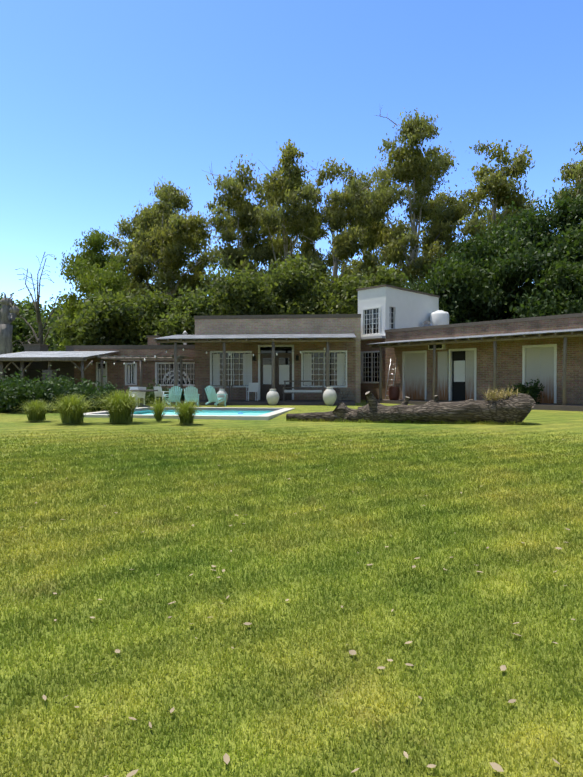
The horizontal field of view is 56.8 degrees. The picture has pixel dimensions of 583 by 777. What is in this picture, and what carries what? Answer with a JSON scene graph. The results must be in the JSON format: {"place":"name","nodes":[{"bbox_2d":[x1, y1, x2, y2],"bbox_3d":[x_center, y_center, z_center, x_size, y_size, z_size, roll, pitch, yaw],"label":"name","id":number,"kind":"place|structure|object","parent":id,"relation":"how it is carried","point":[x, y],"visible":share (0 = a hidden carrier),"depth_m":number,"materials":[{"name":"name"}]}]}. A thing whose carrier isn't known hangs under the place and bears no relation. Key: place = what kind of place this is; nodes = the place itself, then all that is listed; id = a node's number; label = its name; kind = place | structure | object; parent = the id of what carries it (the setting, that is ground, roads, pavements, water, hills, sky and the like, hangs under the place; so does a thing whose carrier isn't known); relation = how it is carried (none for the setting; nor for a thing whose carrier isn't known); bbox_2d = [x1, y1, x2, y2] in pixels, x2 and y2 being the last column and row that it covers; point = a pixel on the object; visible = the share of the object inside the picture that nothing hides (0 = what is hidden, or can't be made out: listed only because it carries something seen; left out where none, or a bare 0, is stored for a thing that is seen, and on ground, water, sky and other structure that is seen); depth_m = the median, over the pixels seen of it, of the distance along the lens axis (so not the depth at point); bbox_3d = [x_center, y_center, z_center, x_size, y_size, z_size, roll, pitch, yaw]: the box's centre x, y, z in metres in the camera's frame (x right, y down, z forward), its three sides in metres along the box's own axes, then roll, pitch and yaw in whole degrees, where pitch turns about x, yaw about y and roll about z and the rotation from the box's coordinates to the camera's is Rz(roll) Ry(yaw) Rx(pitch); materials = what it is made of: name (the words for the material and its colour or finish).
{"place":"outdoors","nodes":[
{"label":"outdoors","id":0,"kind":"place"},
{"bbox_2d":[0,400,582,776],"bbox_3d":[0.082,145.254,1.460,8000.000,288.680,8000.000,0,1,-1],"label":"lawn","id":1,"kind":"structure","parent":0,"point":[544,420],"depth_m":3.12,"materials":[{"name":"green plant"}]},
{"bbox_2d":[0,293,18,354],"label":"pollarded trunk","id":2,"kind":"object","parent":1,"relation":"on","point":[9,312],"visible":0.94,"depth_m":32.87,"materials":[{"name":"grey plant"}]},
{"bbox_2d":[13,295,45,317],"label":"tree","id":3,"kind":"object","parent":1,"relation":"on","point":[31,308],"depth_m":73.00,"materials":[{"name":"green plant"}]},
{"bbox_2d":[0,292,60,352],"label":"tree","id":4,"kind":"object","parent":1,"relation":"on","point":[21,329],"visible":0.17,"depth_m":50.25,"materials":[{"name":"green plant"}]},
{"bbox_2d":[12,252,65,346],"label":"dead tree trunk","id":5,"kind":"object","parent":1,"relation":"on","point":[39,340],"visible":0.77,"depth_m":43.27,"materials":[{"name":"wood"}]},
{"bbox_2d":[29,289,76,345],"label":"tree","id":6,"kind":"object","parent":1,"relation":"on","point":[47,314],"visible":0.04,"depth_m":67.65,"materials":[{"name":"green plant"}]},
{"bbox_2d":[0,351,118,383],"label":"quincho shed","id":7,"kind":"object","parent":1,"relation":"on","point":[17,360],"visible":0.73,"depth_m":25.20,"materials":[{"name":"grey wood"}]},
{"bbox_2d":[41,293,84,348],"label":"tree","id":8,"kind":"object","parent":1,"relation":"on","point":[54,319],"visible":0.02,"depth_m":62.84,"materials":[{"name":"green plant"}]},
{"bbox_2d":[53,226,134,349],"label":"tree","id":9,"kind":"object","parent":1,"relation":"on","point":[90,256],"depth_m":48.50,"materials":[{"name":"green plant"}]},
{"bbox_2d":[45,284,146,350],"bbox_3d":[-13.861,-3.039,40.621,8.814,9.260,10.084,0,1,-1],"label":"tree","id":10,"kind":"object","parent":1,"relation":"on","point":[93,325],"depth_m":39.12,"materials":[{"name":"green plant"}]},
{"bbox_2d":[65,259,141,320],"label":"tree","id":11,"kind":"object","parent":1,"relation":"on","point":[114,279],"depth_m":45.37,"materials":[{"name":"green plant"}]},
{"bbox_2d":[12,389,204,423],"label":"ornamental grasses","id":12,"kind":"object","parent":1,"relation":"on","point":[119,406],"visible":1,"depth_m":14.11,"materials":[{"name":"green plant"}]},
{"bbox_2d":[23,331,194,393],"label":"house","id":13,"kind":"structure","parent":1,"relation":"on","point":[125,376],"depth_m":28.64,"materials":[{"name":"brick"}]},
{"bbox_2d":[82,224,183,291],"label":"eucalyptus tree","id":14,"kind":"object","parent":1,"relation":"on","point":[148,267],"depth_m":57.65,"materials":[{"name":"green plant"}]},
{"bbox_2d":[128,387,139,404],"bbox_3d":[-6.685,0.355,22.864,0.490,0.860,0.570,0,1,-15],"label":"white chair","id":15,"kind":"object","parent":1,"relation":"on","point":[133,388],"visible":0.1,"depth_m":23.05,"materials":[{"name":"plastic"}]},
{"bbox_2d":[128,387,145,407],"bbox_3d":[-6.260,0.368,21.866,0.570,0.860,0.490,0,1,25],"label":"white chair","id":16,"kind":"object","parent":1,"relation":"on","point":[142,395],"visible":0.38,"depth_m":21.75,"materials":[{"name":"plastic"}]},
{"bbox_2d":[106,284,178,344],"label":"tree","id":17,"kind":"object","parent":1,"relation":"on","point":[153,305],"visible":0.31,"depth_m":41.00,"materials":[{"name":"green plant"}]},
{"bbox_2d":[131,390,157,407],"bbox_3d":[-6.085,0.423,22.068,1.200,0.740,1.200,0,1,-1],"label":"garden table","id":18,"kind":"object","parent":1,"relation":"on","point":[142,403],"visible":0.65,"depth_m":21.78,"materials":[{"name":"stone"}]},
{"bbox_2d":[97,355,194,403],"bbox_3d":[-7.238,-0.268,27.077,4.650,2.670,2.800,0,1,5],"label":"pergola","id":19,"kind":"object","parent":1,"relation":"on","point":[162,358],"visible":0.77,"depth_m":26.08,"materials":[{"name":"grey wood"}]},
{"bbox_2d":[153,386,170,405],"bbox_3d":[-5.560,0.341,23.188,0.490,0.860,0.570,0,1,35],"label":"white chair","id":20,"kind":"object","parent":1,"relation":"on","point":[158,393],"visible":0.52,"depth_m":23.00,"materials":[{"name":"plastic"}]},
{"bbox_2d":[107,176,233,303],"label":"eucalyptus tree","id":21,"kind":"object","parent":1,"relation":"on","point":[175,235],"depth_m":52.50,"materials":[{"name":"green plant"}]},
{"bbox_2d":[163,386,181,405],"bbox_3d":[-5.062,0.328,23.031,0.630,0.882,0.778,0,1,-30],"label":"adirondack chair","id":22,"kind":"object","parent":1,"relation":"on","point":[174,393],"visible":0.85,"depth_m":22.81,"materials":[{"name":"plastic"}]},
{"bbox_2d":[143,281,224,344],"bbox_3d":[-7.631,-3.397,41.087,9.086,10.017,7.703,0,1,-1],"label":"tree","id":23,"kind":"object","parent":1,"relation":"on","point":[186,310],"depth_m":38.90,"materials":[{"name":"green plant"}]},
{"bbox_2d":[84,407,294,419],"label":"swimming pool","id":24,"kind":"structure","parent":1,"relation":"on","point":[276,412],"depth_m":16.38,"materials":[{"name":"paint"}]},
{"bbox_2d":[131,410,272,415],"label":"pool water","id":25,"kind":"structure","parent":24,"relation":"in","point":[211,412],"depth_m":19.47,"materials":[{"name":"blue liquid"}]},
{"bbox_2d":[183,386,199,405],"bbox_3d":[-4.176,0.327,22.543,0.630,0.882,0.778,0,1,-5],"label":"adirondack chair","id":26,"kind":"object","parent":1,"relation":"on","point":[190,393],"visible":0.88,"depth_m":22.27,"materials":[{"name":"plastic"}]},
{"bbox_2d":[204,385,227,405],"bbox_3d":[-3.197,0.313,22.768,0.630,0.882,0.778,0,1,35],"label":"adirondack chair","id":27,"kind":"object","parent":1,"relation":"on","point":[211,395],"visible":1,"depth_m":22.59,"materials":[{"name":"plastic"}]},
{"bbox_2d":[217,389,227,404],"bbox_3d":[-3.052,0.365,23.616,0.521,0.718,0.537,0,1,5],"label":"jar","id":28,"kind":"object","parent":1,"relation":"on","point":[221,391],"visible":0.75,"depth_m":23.45,"materials":[{"name":"ceramic"}]},
{"bbox_2d":[186,247,282,315],"bbox_3d":[-4.212,-4.010,39.621,8.961,11.272,8.862,0,1,-1],"label":"tree","id":29,"kind":"object","parent":1,"relation":"on","point":[238,292],"depth_m":38.10,"materials":[{"name":"green plant"}]},
{"bbox_2d":[201,154,289,284],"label":"eucalyptus tree","id":30,"kind":"object","parent":1,"relation":"on","point":[243,207],"depth_m":48.76,"materials":[{"name":"green plant"}]},
{"bbox_2d":[153,333,355,404],"bbox_3d":[-1.544,-0.807,25.284,9.000,3.785,3.397,0,1,5],"label":"house porch","id":31,"kind":"object","parent":1,"relation":"on","point":[225,338],"visible":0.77,"depth_m":23.97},
{"bbox_2d":[242,183,300,263],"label":"eucalyptus tree","id":32,"kind":"object","parent":1,"relation":"on","point":[261,197],"depth_m":57.63,"materials":[{"name":"green plant"}]},
{"bbox_2d":[266,389,278,404],"bbox_3d":[-0.807,0.371,23.345,0.562,0.710,0.564,1,1,43],"label":"jar","id":33,"kind":"object","parent":1,"relation":"on","point":[272,397],"visible":0.98,"depth_m":23.15,"materials":[{"name":"ceramic"}]},
{"bbox_2d":[0,365,544,412],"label":"shrubs","id":34,"kind":"object","parent":1,"relation":"on","point":[16,394],"visible":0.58,"depth_m":19.18,"materials":[{"name":"green plant"}]},
{"bbox_2d":[194,314,360,402],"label":"house","id":35,"kind":"structure","parent":1,"relation":"on","point":[243,371],"depth_m":26.94,"materials":[{"name":"brown brick"}]},
{"bbox_2d":[8,345,335,371],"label":"string lights","id":36,"kind":"object","parent":35,"relation":"attached to","point":[183,350],"visible":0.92,"depth_m":24.21},
{"bbox_2d":[201,385,233,400],"bbox_3d":[-3.487,0.219,25.458,1.400,0.730,0.700,0,1,5],"label":"porch table","id":37,"kind":"object","parent":35,"relation":"on","point":[205,386],"visible":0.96,"depth_m":25.20,"materials":[{"name":"grey wood"}]},
{"bbox_2d":[246,383,257,400],"bbox_3d":[-1.856,0.153,25.577,0.490,0.860,0.570,0,1,-15],"label":"white chair","id":38,"kind":"object","parent":35,"relation":"on","point":[252,387],"visible":1,"depth_m":25.36,"materials":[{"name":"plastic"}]},
{"bbox_2d":[282,381,323,400],"bbox_3d":[0.556,0.106,25.213,1.900,0.960,0.680,0,1,5],"label":"porch bench","id":39,"kind":"object","parent":35,"relation":"on","point":[285,391],"visible":0.96,"depth_m":24.97,"materials":[{"name":"grey wood"}]},
{"bbox_2d":[336,388,355,399],"bbox_3d":[2.632,0.271,26.142,1.024,0.611,0.506,0,1,5],"label":"firewood stack","id":40,"kind":"object","parent":35,"relation":"on","point":[341,392],"visible":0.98,"depth_m":25.90,"materials":[{"name":"wood"}]},
{"bbox_2d":[248,138,333,295],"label":"eucalyptus tree","id":41,"kind":"object","parent":1,"relation":"on","point":[293,214],"depth_m":48.74,"materials":[{"name":"green plant"}]},
{"bbox_2d":[257,251,331,314],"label":"tree","id":42,"kind":"object","parent":1,"relation":"on","point":[298,277],"depth_m":40.44,"materials":[{"name":"green plant"}]},
{"bbox_2d":[20,430,574,776],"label":"fallen leaves","id":43,"kind":"object","parent":1,"relation":"on","point":[496,767],"visible":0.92,"depth_m":2.62,"materials":[{"name":"beige plant"}]},
{"bbox_2d":[264,196,330,294],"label":"eucalyptus tree","id":44,"kind":"object","parent":1,"relation":"on","point":[323,232],"depth_m":57.32,"materials":[{"name":"green plant"}]},
{"bbox_2d":[284,157,375,299],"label":"eucalyptus tree","id":45,"kind":"object","parent":1,"relation":"on","point":[346,241],"depth_m":48.83,"materials":[{"name":"green plant"}]},
{"bbox_2d":[323,387,336,405],"bbox_3d":[1.637,0.332,23.056,0.586,0.796,0.608,0,1,-8],"label":"jar","id":46,"kind":"object","parent":1,"relation":"on","point":[329,396],"visible":1,"depth_m":22.85,"materials":[{"name":"ceramic"}]},
{"bbox_2d":[294,269,370,314],"bbox_3d":[3.442,-3.889,41.146,9.559,10.139,8.173,0,1,-1],"label":"tree","id":47,"kind":"object","parent":1,"relation":"on","point":[342,298],"depth_m":39.68,"materials":[{"name":"green plant"}]},
{"bbox_2d":[322,172,394,272],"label":"eucalyptus tree","id":48,"kind":"object","parent":1,"relation":"on","point":[374,229],"depth_m":53.56,"materials":[{"name":"green plant"}]},
{"bbox_2d":[347,163,412,281],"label":"eucalyptus tree","id":49,"kind":"object","parent":1,"relation":"on","point":[354,262],"depth_m":59.39,"materials":[{"name":"green plant"}]},
{"bbox_2d":[356,256,410,289],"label":"tree","id":50,"kind":"object","parent":1,"relation":"on","point":[390,276],"depth_m":41.88,"materials":[{"name":"green plant"}]},
{"bbox_2d":[356,284,439,399],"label":"tower","id":51,"kind":"structure","parent":1,"relation":"on","point":[382,308],"depth_m":30.81,"materials":[{"name":"paint"}]},
{"bbox_2d":[422,320,432,326],"bbox_3d":[7.995,-3.741,32.136,0.681,0.639,0.488,0,1,39],"label":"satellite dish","id":52,"kind":"object","parent":51,"relation":"attached to","point":[426,323],"visible":0.54,"depth_m":32.17,"materials":[{"name":"grey metal"}]},
{"bbox_2d":[286,391,535,423],"bbox_3d":[3.166,0.540,14.924,6.644,0.943,0.932,0,1,14],"label":"fallen log","id":53,"kind":"object","parent":1,"relation":"on","point":[513,408],"visible":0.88,"depth_m":14.37,"materials":[{"name":"brown wood"}]},
{"bbox_2d":[479,385,519,400],"bbox_3d":[5.599,0.090,14.302,1.436,0.502,0.977,0,1,-1],"label":"dry tuft","id":54,"kind":"object","parent":53,"relation":"on","point":[491,396],"visible":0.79,"depth_m":14.17,"materials":[{"name":"yellow plant"}]},
{"bbox_2d":[351,107,478,290],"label":"eucalyptus tree","id":55,"kind":"object","parent":1,"relation":"on","point":[419,165],"depth_m":48.68,"materials":[{"name":"green plant"}]},
{"bbox_2d":[398,187,464,283],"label":"eucalyptus tree","id":56,"kind":"object","parent":1,"relation":"on","point":[443,196],"depth_m":53.09,"materials":[{"name":"green plant"}]},
{"bbox_2d":[403,250,507,323],"bbox_3d":[10.352,-4.196,37.255,8.817,10.718,8.370,0,1,-1],"label":"tree","id":57,"kind":"object","parent":1,"relation":"on","point":[438,284],"visible":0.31,"depth_m":35.45,"materials":[{"name":"green plant"}]},
{"bbox_2d":[366,328,582,410],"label":"house porch","id":58,"kind":"object","parent":1,"relation":"on","point":[494,339],"visible":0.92,"depth_m":22.24,"materials":[{"name":"brown wood"}]},
{"bbox_2d":[385,359,397,397],"bbox_3d":[5.118,-0.489,27.707,0.559,2.110,0.435,-1,1,-44],"label":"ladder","id":59,"kind":"object","parent":58,"relation":"on","point":[388,376],"visible":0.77,"depth_m":27.71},
{"bbox_2d":[388,387,399,399],"bbox_3d":[5.112,0.244,26.873,0.546,0.650,0.560,-1,1,-44],"label":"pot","id":60,"kind":"object","parent":58,"relation":"on","point":[394,393],"visible":1,"depth_m":26.66,"materials":[{"name":"red ceramic"}]},
{"bbox_2d":[436,219,521,321],"bbox_3d":[13.343,-4.419,38.281,9.626,14.553,10.075,0,1,-1],"label":"tree","id":61,"kind":"object","parent":1,"relation":"on","point":[498,299],"visible":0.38,"depth_m":35.71,"materials":[{"name":"green plant"}]},
{"bbox_2d":[385,313,582,403],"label":"house","id":62,"kind":"structure","parent":1,"relation":"on","point":[464,371],"depth_m":24.39,"materials":[{"name":"brown brick"}]},
{"bbox_2d":[430,310,448,325],"bbox_3d":[8.947,-3.741,32.573,1.200,1.900,1.200,-1,1,-44],"label":"water tank","id":63,"kind":"object","parent":62,"relation":"on","point":[439,317],"visible":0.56,"depth_m":32.09,"materials":[{"name":"white paint"}]},
{"bbox_2d":[450,139,540,242],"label":"eucalyptus tree","id":64,"kind":"object","parent":1,"relation":"on","point":[497,182],"depth_m":46.77,"materials":[{"name":"green plant"}]},
{"bbox_2d":[474,194,545,290],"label":"eucalyptus tree","id":65,"kind":"object","parent":1,"relation":"on","point":[488,212],"depth_m":53.87,"materials":[{"name":"green plant"}]},
{"bbox_2d":[457,187,563,319],"bbox_3d":[15.843,-6.502,37.792,8.985,15.266,10.670,0,1,-1],"label":"tree","id":66,"kind":"object","parent":1,"relation":"on","point":[517,267],"depth_m":35.70,"materials":[{"name":"green plant"}]},
{"bbox_2d":[500,166,582,318],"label":"tree","id":67,"kind":"object","parent":1,"relation":"on","point":[571,240],"depth_m":35.52,"materials":[{"name":"green plant"}]},
{"bbox_2d":[504,251,582,318],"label":"tree","id":68,"kind":"object","parent":1,"relation":"on","point":[559,285],"depth_m":32.21,"materials":[{"name":"green plant"}]},
{"bbox_2d":[551,141,582,224],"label":"eucalyptus tree","id":69,"kind":"object","parent":1,"relation":"on","point":[574,172],"depth_m":45.47,"materials":[{"name":"green plant"}]},
{"bbox_2d":[0,0,582,316],"label":"sky","id":70,"kind":"structure","parent":0,"point":[101,100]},
{"bbox_2d":[286,418,537,424],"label":"grass","id":71,"kind":"structure","parent":0,"point":[429,422],"depth_m":14.45,"materials":[{"name":"green plant"}]}
]}

